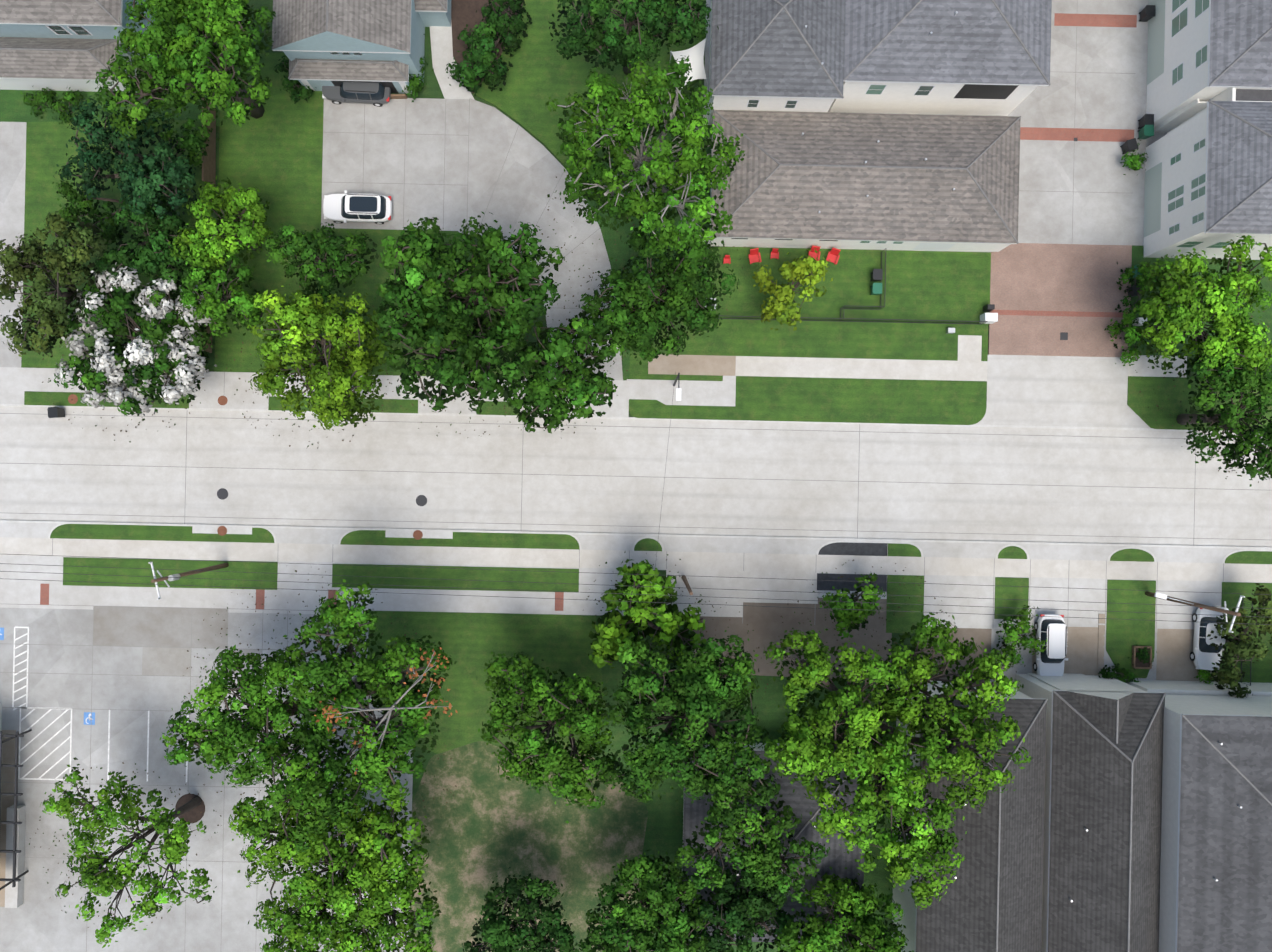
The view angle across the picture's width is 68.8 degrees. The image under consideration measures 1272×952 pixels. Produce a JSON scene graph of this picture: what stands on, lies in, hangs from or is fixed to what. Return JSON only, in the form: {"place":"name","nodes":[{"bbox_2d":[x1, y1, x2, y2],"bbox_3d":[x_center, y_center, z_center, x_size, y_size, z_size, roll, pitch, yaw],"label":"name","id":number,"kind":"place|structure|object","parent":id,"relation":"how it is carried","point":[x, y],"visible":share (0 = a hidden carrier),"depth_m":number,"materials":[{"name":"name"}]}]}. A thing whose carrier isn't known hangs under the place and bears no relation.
{"place":"outdoors","nodes":[
{"label":"outdoors","id":0,"kind":"place"},
{"bbox_2d":[0,122,25,367],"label":"drive","id":1,"kind":"structure","parent":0,"point":[12,167],"depth_m":67.81,"materials":[{"name":"concrete"}]},
{"bbox_2d":[0,10,220,126],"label":"lawn","id":2,"kind":"structure","parent":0,"point":[13,108],"depth_m":67.78,"materials":[{"name":"green plant"}]},
{"bbox_2d":[21,120,209,370],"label":"lawn","id":3,"kind":"structure","parent":0,"point":[47,149],"depth_m":67.78,"materials":[{"name":"green plant"}]},
{"bbox_2d":[0,211,111,357],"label":"tree","id":4,"kind":"object","parent":3,"relation":"on","point":[19,266],"visible":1,"depth_m":60.29,"materials":[{"name":"green plant"}]},
{"bbox_2d":[90,192,197,292],"bbox_3d":[-33.060,-16.104,64.593,7.126,6.939,7.630,1,90,0],"label":"crown","id":5,"kind":"object","parent":3,"relation":"on","point":[151,258],"visible":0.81,"depth_m":62.25,"materials":[{"name":"green plant"}]},
{"bbox_2d":[0,608,412,951],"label":"parking lot","id":6,"kind":"structure","parent":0,"point":[38,920],"depth_m":67.81,"materials":[{"name":"concrete"}]},
{"bbox_2d":[5,805,25,907],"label":"wall","id":7,"kind":"structure","parent":6,"relation":"on","point":[14,897],"depth_m":67.08,"materials":[{"name":"concrete"}]},
{"bbox_2d":[12,626,188,781],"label":"parking markings","id":8,"kind":"object","parent":6,"relation":"on","point":[33,708],"visible":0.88,"depth_m":67.80,"materials":[{"name":"white paint"}]},
{"bbox_2d":[40,757,216,947],"bbox_3d":[-32.163,23.960,62.384,11.256,11.331,11.587,1,90,0],"label":"tree","id":9,"kind":"object","parent":6,"relation":"on","point":[173,848],"visible":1,"depth_m":58.61,"materials":[{"name":"green plant"}]},
{"bbox_2d":[93,606,227,647],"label":"pavement patch","id":10,"kind":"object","parent":6,"relation":"on","point":[143,626],"depth_m":67.80,"materials":[{"name":"grey concrete"}]},
{"bbox_2d":[0,0,1223,951],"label":"concrete joints","id":11,"kind":"object","parent":6,"relation":"on","point":[579,552],"visible":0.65,"depth_m":67.80,"materials":[{"name":"grey concrete"}]},
{"bbox_2d":[29,157,1271,929],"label":"leaf litter","id":12,"kind":"object","parent":6,"relation":"on","point":[397,617],"visible":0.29,"depth_m":67.76,"materials":[{"name":"brown plant"}]},
{"bbox_2d":[0,367,628,416],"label":"walk","id":13,"kind":"structure","parent":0,"point":[16,383],"depth_m":67.81,"materials":[{"name":"concrete"}]},
{"bbox_2d":[272,0,424,82],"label":"house","id":14,"kind":"structure","parent":0,"point":[386,30],"depth_m":61.51,"materials":[{"name":"beige"}]},
{"bbox_2d":[288,58,412,93],"bbox_3d":[-20.107,-28.639,66.048,8.475,3.755,1.938,1,90,0],"label":"house porch","id":15,"kind":"object","parent":14,"relation":"attached to","point":[318,74],"visible":0.65,"depth_m":64.75,"materials":[{"name":"grey"}]},
{"bbox_2d":[214,52,541,377],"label":"lawn","id":16,"kind":"structure","parent":0,"point":[273,154],"depth_m":67.78,"materials":[{"name":"green plant"}]},
{"bbox_2d":[87,0,275,146],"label":"crown","id":17,"kind":"object","parent":16,"relation":"on","point":[179,57],"visible":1,"depth_m":56.69,"materials":[{"name":"green plant"}]},
{"bbox_2d":[166,176,273,276],"bbox_3d":[-27.522,-16.669,64.026,7.003,8.051,6.915,1,90,0],"label":"crown","id":18,"kind":"object","parent":16,"relation":"on","point":[213,250],"visible":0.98,"depth_m":61.41,"materials":[{"name":"green plant"}]},
{"bbox_2d":[179,255,264,337],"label":"tree","id":19,"kind":"object","parent":16,"relation":"on","point":[249,312],"visible":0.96,"depth_m":61.42,"materials":[{"name":"green plant"}]},
{"bbox_2d":[265,222,378,303],"bbox_3d":[-20.658,-14.870,63.928,6.521,8.272,5.868,-30,90,0],"label":"crown","id":20,"kind":"object","parent":16,"relation":"on","point":[311,246],"visible":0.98,"depth_m":61.05,"materials":[{"name":"green plant"}]},
{"bbox_2d":[372,211,564,413],"bbox_3d":[-10.138,-10.095,60.713,11.310,14.679,12.853,1,90,0],"label":"tree","id":21,"kind":"object","parent":16,"relation":"on","point":[425,285],"visible":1,"depth_m":56.02,"materials":[{"name":"green plant"}]},
{"bbox_2d":[368,611,603,756],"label":"lawn","id":22,"kind":"structure","parent":0,"point":[470,642],"depth_m":67.78,"materials":[{"name":"green plant"}]},
{"bbox_2d":[472,651,619,823],"bbox_3d":[-5.644,16.690,62.925,10.045,10.274,10.927,1,90,0],"label":"tree","id":23,"kind":"object","parent":22,"relation":"on","point":[582,693],"visible":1,"depth_m":59.46,"materials":[{"name":"green plant"}]},
{"bbox_2d":[458,98,622,379],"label":"curved drive","id":24,"kind":"structure","parent":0,"point":[531,171],"depth_m":67.80,"materials":[{"name":"concrete"}]},
{"bbox_2d":[0,406,1271,546],"bbox_3d":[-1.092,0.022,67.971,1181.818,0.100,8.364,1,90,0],"label":"concrete road","id":25,"kind":"structure","parent":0,"point":[699,498],"depth_m":67.92,"materials":[{"name":"grey concrete"}]},
{"bbox_2d":[0,413,1264,544],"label":"road joints","id":26,"kind":"object","parent":25,"relation":"on","point":[859,431],"visible":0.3,"depth_m":67.92,"materials":[{"name":"grey concrete"}]},
{"bbox_2d":[0,537,1271,581],"bbox_3d":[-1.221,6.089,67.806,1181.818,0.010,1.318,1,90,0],"label":"sidewalk","id":27,"kind":"structure","parent":0,"point":[714,561],"depth_m":67.80,"materials":[{"name":"concrete"}]},
{"bbox_2d":[412,612,895,951],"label":"yard grass","id":28,"kind":"structure","parent":0,"point":[664,831],"depth_m":67.78,"materials":[{"name":"green plant"}]},
{"bbox_2d":[409,741,652,951],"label":"dirt patch","id":29,"kind":"object","parent":28,"relation":"on","point":[499,826],"visible":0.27,"depth_m":67.77,"materials":[{"name":"green plant"}]},
{"bbox_2d":[648,354,735,375],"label":"sidewalk","id":30,"kind":"structure","parent":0,"point":[698,365],"depth_m":67.77,"materials":[{"name":"beige concrete"}]},
{"bbox_2d":[207,0,1271,678],"bbox_3d":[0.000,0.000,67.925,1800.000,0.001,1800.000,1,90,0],"label":"mulch bed","id":31,"kind":"object","parent":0,"point":[431,86],"visible":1,"depth_m":67.92,"materials":[{"name":"green plant"}]},
{"bbox_2d":[0,0,160,57],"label":"house","id":32,"kind":"structure","parent":31,"relation":"on","point":[87,19],"depth_m":61.84,"materials":[{"name":"beige"}]},
{"bbox_2d":[0,37,136,91],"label":"roof","id":33,"kind":"structure","parent":32,"relation":"attached to","point":[57,64],"depth_m":64.47,"materials":[{"name":"grey"}]},
{"bbox_2d":[54,94,196,218],"bbox_3d":[-33.339,-21.084,63.833,9.086,8.479,7.260,18,90,0],"label":"crown","id":34,"kind":"object","parent":31,"relation":"on","point":[148,180],"visible":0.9,"depth_m":61.04,"materials":[{"name":"green plant"}]},
{"bbox_2d":[49,262,216,420],"bbox_3d":[-33.843,-8.930,64.153,11.524,7.818,10.450,1,90,0],"label":"crape myrtle","id":35,"kind":"object","parent":31,"relation":"on","point":[147,359],"visible":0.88,"depth_m":62.02,"materials":[{"name":"plant"}]},
{"bbox_2d":[52,118,219,249],"bbox_3d":[-34.115,-20.111,65.349,12.301,5.418,5.493,-29,90,0],"label":"crown","id":36,"kind":"object","parent":31,"relation":"on","point":[192,144],"visible":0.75,"depth_m":63.84,"materials":[{"name":"green plant"}]},
{"bbox_2d":[50,524,273,542],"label":"grass strip","id":37,"kind":"object","parent":31,"relation":"on","point":[132,532],"visible":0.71,"depth_m":67.78,"materials":[{"name":"green plant"}]},
{"bbox_2d":[63,557,277,589],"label":"grass strip","id":38,"kind":"object","parent":31,"relation":"on","point":[236,570],"visible":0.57,"depth_m":67.78,"materials":[{"name":"green plant"}]},
{"bbox_2d":[149,562,228,599],"bbox_3d":[-29.769,6.461,62.675,0.631,10.500,2.391,-21,90,0],"label":"utility pole","id":39,"kind":"object","parent":31,"relation":"on","point":[206,569],"visible":1,"depth_m":59.66,"materials":[{"name":"brown wood"}]},
{"bbox_2d":[0,372,1271,624],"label":"power lines","id":40,"kind":"object","parent":39,"relation":"attached to","point":[644,586],"visible":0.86,"depth_m":57.71,"materials":[{"name":"grey metal"}]},
{"bbox_2d":[160,579,456,853],"bbox_3d":[-19.567,14.930,60.875,18.142,14.350,13.657,-28,90,0],"label":"tree","id":41,"kind":"object","parent":31,"relation":"on","point":[306,785],"visible":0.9,"depth_m":56.31,"materials":[{"name":"green plant"}]},
{"bbox_2d":[245,283,392,430],"bbox_3d":[-20.614,-7.631,62.810,9.372,10.459,9.444,1,90,0],"label":"tree","id":42,"kind":"object","parent":31,"relation":"on","point":[335,377],"visible":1,"depth_m":59.25,"materials":[{"name":"green plant"}]},
{"bbox_2d":[228,789,441,951],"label":"tree","id":43,"kind":"object","parent":31,"relation":"on","point":[363,866],"visible":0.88,"depth_m":57.78,"materials":[{"name":"green plant"}]},
{"bbox_2d":[321,98,468,230],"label":"driveway","id":44,"kind":"structure","parent":31,"relation":"on","point":[385,155],"depth_m":67.81,"materials":[{"name":"concrete"}]},
{"bbox_2d":[323,190,391,223],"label":"suv","id":45,"kind":"object","parent":44,"relation":"on","point":[358,207],"visible":1,"depth_m":66.58,"materials":[{"name":"white paint"}]},
{"bbox_2d":[430,24,474,99],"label":"house walk","id":46,"kind":"structure","parent":31,"relation":"on","point":[441,47],"depth_m":67.81,"materials":[{"name":"concrete"}]},
{"bbox_2d":[332,564,578,592],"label":"grass strip","id":47,"kind":"object","parent":31,"relation":"on","point":[463,576],"visible":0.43,"depth_m":67.78,"materials":[{"name":"green plant"}]},
{"bbox_2d":[340,530,579,549],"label":"island top","id":48,"kind":"object","parent":31,"relation":"on","point":[488,540],"visible":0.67,"depth_m":67.78,"materials":[{"name":"green plant"}]},
{"bbox_2d":[445,0,531,95],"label":"tree","id":49,"kind":"object","parent":31,"relation":"on","point":[493,71],"visible":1,"depth_m":65.59,"materials":[{"name":"green plant"}]},
{"bbox_2d":[462,867,576,951],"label":"tree","id":50,"kind":"object","parent":31,"relation":"on","point":[498,935],"visible":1,"depth_m":61.46,"materials":[{"name":"green plant"}]},
{"bbox_2d":[502,297,630,433],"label":"tree","id":51,"kind":"object","parent":31,"relation":"on","point":[569,382],"visible":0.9,"depth_m":59.19,"materials":[{"name":"green plant"}]},
{"bbox_2d":[473,0,705,170],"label":"lawn","id":52,"kind":"structure","parent":31,"relation":"on","point":[541,71],"depth_m":67.78,"materials":[{"name":"green plant"}]},
{"bbox_2d":[451,0,522,93],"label":"shrub bed","id":53,"kind":"object","parent":52,"relation":"on","point":[463,13],"visible":0.4,"depth_m":67.77,"materials":[{"name":"brown soil"}]},
{"bbox_2d":[0,404,1228,431],"bbox_3d":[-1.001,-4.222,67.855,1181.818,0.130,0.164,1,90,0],"label":"kerb","id":54,"kind":"structure","parent":31,"relation":"on","point":[634,418],"depth_m":67.79,"materials":[{"name":"concrete"}]},
{"bbox_2d":[548,0,718,74],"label":"tree","id":55,"kind":"object","parent":31,"relation":"on","point":[597,36],"visible":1,"depth_m":59.56,"materials":[{"name":"green plant"}]},
{"bbox_2d":[0,522,1271,631],"bbox_3d":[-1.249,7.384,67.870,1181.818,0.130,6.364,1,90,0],"label":"concrete verge","id":56,"kind":"structure","parent":31,"relation":"on","point":[14,592],"depth_m":67.81,"materials":[{"name":"grey concrete"}]},
{"bbox_2d":[0,520,1271,548],"bbox_3d":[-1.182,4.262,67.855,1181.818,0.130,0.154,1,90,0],"label":"kerb","id":57,"kind":"structure","parent":31,"relation":"on","point":[808,538],"depth_m":67.79,"materials":[{"name":"concrete"}]},
{"bbox_2d":[538,55,744,270],"bbox_3d":[0.320,-18.895,60.304,12.430,15.516,13.200,1,90,0],"label":"tree","id":58,"kind":"object","parent":31,"relation":"on","point":[655,170],"visible":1,"depth_m":55.12,"materials":[{"name":"green plant"}]},
{"bbox_2d":[573,850,711,951],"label":"tree","id":59,"kind":"object","parent":31,"relation":"on","point":[673,930],"visible":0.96,"depth_m":59.89,"materials":[{"name":"green plant"}]},
{"bbox_2d":[588,559,707,668],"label":"tree","id":60,"kind":"object","parent":31,"relation":"on","point":[611,639],"visible":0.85,"depth_m":62.04,"materials":[{"name":"green plant"}]},
{"bbox_2d":[586,125,711,379],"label":"lawn strip","id":61,"kind":"object","parent":31,"relation":"on","point":[619,251],"visible":0.16,"depth_m":67.78,"materials":[{"name":"green plant"}]},
{"bbox_2d":[578,229,738,364],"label":"tree","id":62,"kind":"object","parent":31,"relation":"on","point":[639,325],"visible":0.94,"depth_m":59.50,"materials":[{"name":"green plant"}]},
{"bbox_2d":[626,376,735,405],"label":"sidewalk","id":63,"kind":"structure","parent":31,"relation":"on","point":[708,393],"depth_m":67.77,"materials":[{"name":"grey concrete"}]},
{"bbox_2d":[602,630,794,825],"bbox_3d":[3.863,15.743,61.660,12.088,12.804,12.594,1,90,0],"label":"tree","id":64,"kind":"object","parent":31,"relation":"on","point":[703,682],"visible":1,"depth_m":57.49,"materials":[{"name":"green plant"}]},
{"bbox_2d":[612,568,817,616],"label":"driveway","id":65,"kind":"structure","parent":31,"relation":"on","point":[717,583],"depth_m":67.80,"materials":[{"name":"concrete"}]},
{"bbox_2d":[685,865,805,951],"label":"tree","id":66,"kind":"object","parent":31,"relation":"on","point":[737,918],"visible":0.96,"depth_m":60.97,"materials":[{"name":"green plant"}]},
{"bbox_2d":[674,774,829,902],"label":"tree","id":67,"kind":"object","parent":31,"relation":"on","point":[767,858],"visible":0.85,"depth_m":59.64,"materials":[{"name":"green plant"}]},
{"bbox_2d":[681,742,865,944],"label":"house","id":68,"kind":"structure","parent":31,"relation":"on","point":[837,859],"depth_m":63.84,"materials":[{"name":"grey"}]},
{"bbox_2d":[708,0,844,124],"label":"house","id":69,"kind":"structure","parent":31,"relation":"on","point":[779,55],"depth_m":61.03,"materials":[{"name":"grey"}]},
{"bbox_2d":[692,598,891,680],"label":"driveway","id":70,"kind":"structure","parent":31,"relation":"on","point":[766,625],"depth_m":67.80,"materials":[{"name":"concrete"}]},
{"bbox_2d":[752,248,832,330],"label":"tree","id":71,"kind":"object","parent":31,"relation":"on","point":[800,269],"visible":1,"depth_m":64.17,"materials":[{"name":"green plant"}]},
{"bbox_2d":[629,318,987,424],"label":"lawn","id":72,"kind":"structure","parent":31,"relation":"on","point":[856,400],"depth_m":67.78,"materials":[{"name":"green plant"}]},
{"bbox_2d":[735,356,987,380],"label":"sidewalk","id":73,"kind":"structure","parent":72,"relation":"on","point":[861,368],"depth_m":67.77,"materials":[{"name":"concrete"}]},
{"bbox_2d":[770,867,913,951],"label":"tree","id":74,"kind":"object","parent":31,"relation":"on","point":[858,921],"visible":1,"depth_m":60.96,"materials":[{"name":"green plant"}]},
{"bbox_2d":[708,246,990,324],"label":"lawn","id":75,"kind":"structure","parent":31,"relation":"on","point":[935,285],"depth_m":67.77,"materials":[{"name":"green plant"}]},
{"bbox_2d":[819,573,885,638],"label":"tree","id":76,"kind":"object","parent":31,"relation":"on","point":[844,617],"visible":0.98,"depth_m":63.94,"materials":[{"name":"green plant"}]},
{"bbox_2d":[710,109,1020,251],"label":"garage building","id":77,"kind":"structure","parent":31,"relation":"on","point":[879,181],"depth_m":63.88,"materials":[{"name":"brown"}]},
{"bbox_2d":[754,609,1031,909],"bbox_3d":[15.299,17.029,60.733,16.694,14.649,17.423,1,90,0],"label":"tree","id":78,"kind":"object","parent":31,"relation":"on","point":[827,753],"visible":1,"depth_m":55.97,"materials":[{"name":"green plant"}]},
{"bbox_2d":[829,0,1051,115],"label":"house","id":79,"kind":"structure","parent":31,"relation":"on","point":[972,57],"depth_m":61.23,"materials":[{"name":"grey"}]},
{"bbox_2d":[892,681,1047,951],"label":"townhouse","id":80,"kind":"structure","parent":31,"relation":"on","point":[990,900],"depth_m":59.63,"materials":[{"name":"grey"}]},
{"bbox_2d":[988,243,1131,356],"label":"pavers","id":81,"kind":"object","parent":31,"relation":"on","point":[1054,277],"visible":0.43,"depth_m":67.80,"materials":[{"name":"brick"}]},
{"bbox_2d":[974,355,1149,427],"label":"drive apron","id":82,"kind":"object","parent":31,"relation":"on","point":[1067,391],"visible":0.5,"depth_m":67.81,"materials":[{"name":"concrete"}]},
{"bbox_2d":[1032,627,1103,675],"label":"driveway","id":83,"kind":"structure","parent":31,"relation":"on","point":[1082,651],"depth_m":67.80,"materials":[{"name":"concrete"}]},
{"bbox_2d":[1033,614,1067,675],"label":"suv","id":84,"kind":"object","parent":83,"relation":"on","point":[1051,658],"visible":0.9,"depth_m":66.50,"materials":[{"name":"white paint"}]},
{"bbox_2d":[991,629,1156,687],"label":"yard base","id":85,"kind":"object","parent":31,"relation":"on","point":[1010,672],"depth_m":67.81,"materials":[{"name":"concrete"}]},
{"bbox_2d":[1156,629,1219,681],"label":"driveway","id":86,"kind":"structure","parent":85,"relation":"on","point":[1174,651],"depth_m":67.80,"materials":[{"name":"concrete"}]},
{"bbox_2d":[1190,608,1225,669],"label":"hatchback car","id":87,"kind":"object","parent":86,"relation":"on","point":[1203,655],"visible":0.73,"depth_m":66.92,"materials":[{"name":"white paint"}]},
{"bbox_2d":[1017,0,1136,244],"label":"driveway","id":88,"kind":"structure","parent":31,"relation":"on","point":[1105,97],"depth_m":67.81,"materials":[{"name":"concrete"}]},
{"bbox_2d":[1020,127,1133,141],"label":"brick band","id":89,"kind":"object","parent":88,"relation":"on","point":[1080,134],"visible":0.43,"depth_m":67.80,"materials":[{"name":"red brick"}]},
{"bbox_2d":[1016,674,1165,951],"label":"townhouse","id":90,"kind":"structure","parent":31,"relation":"on","point":[1102,840],"depth_m":59.85,"materials":[{"name":"grey"}]},
{"bbox_2d":[1027,673,1133,743],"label":"roof gable","id":91,"kind":"structure","parent":90,"relation":"attached to","point":[1107,711],"depth_m":60.26,"materials":[{"name":"grey paint"}]},
{"bbox_2d":[1106,580,1155,677],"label":"grass strip","id":92,"kind":"object","parent":31,"relation":"on","point":[1123,637],"visible":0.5,"depth_m":67.78,"materials":[{"name":"green plant"}]},
{"bbox_2d":[1132,0,1166,245],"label":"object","id":93,"kind":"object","parent":31,"relation":"on","point":[1140,113],"visible":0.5,"depth_m":67.81,"materials":[{"name":"grey concrete"}]},
{"bbox_2d":[1127,680,1271,695],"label":"house wall","id":94,"kind":"structure","parent":31,"relation":"on","point":[1200,688],"depth_m":65.65,"materials":[{"name":"paint"}]},
{"bbox_2d":[1127,376,1271,430],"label":"verge","id":95,"kind":"structure","parent":31,"relation":"on","point":[1142,396],"depth_m":67.78,"materials":[{"name":"green plant"}]},
{"bbox_2d":[1130,245,1271,356],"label":"lawn","id":96,"kind":"structure","parent":31,"relation":"on","point":[1138,258],"depth_m":67.78,"materials":[{"name":"green plant"}]},
{"bbox_2d":[1133,235,1271,391],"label":"tree","id":97,"kind":"object","parent":31,"relation":"on","point":[1185,291],"visible":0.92,"depth_m":59.46,"materials":[{"name":"green plant"}]},
{"bbox_2d":[1143,100,1271,259],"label":"townhouse","id":98,"kind":"structure","parent":31,"relation":"on","point":[1208,181],"depth_m":60.10,"materials":[{"name":"grey"}]},
{"bbox_2d":[1146,0,1271,127],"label":"townhouse","id":99,"kind":"structure","parent":31,"relation":"on","point":[1204,50],"depth_m":61.19,"materials":[{"name":"grey"}]},
{"bbox_2d":[1159,694,1271,951],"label":"townhouse","id":100,"kind":"structure","parent":31,"relation":"on","point":[1216,864],"depth_m":58.75,"materials":[{"name":"grey"}]},
{"bbox_2d":[1176,347,1271,486],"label":"tree","id":101,"kind":"object","parent":31,"relation":"on","point":[1250,435],"visible":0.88,"depth_m":60.46,"materials":[{"name":"green plant"}]},
{"bbox_2d":[1207,583,1271,697],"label":"tree","id":102,"kind":"object","parent":31,"relation":"on","point":[1238,647],"visible":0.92,"depth_m":64.05,"materials":[{"name":"green plant"}]},
{"bbox_2d":[1220,582,1271,682],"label":"grass strip","id":103,"kind":"object","parent":31,"relation":"on","point":[1261,671],"depth_m":67.78,"materials":[{"name":"green plant"}]},
{"bbox_2d":[886,575,923,632],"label":"island grass","id":104,"kind":"structure","parent":0,"point":[901,622],"depth_m":67.78,"materials":[{"name":"green plant"}]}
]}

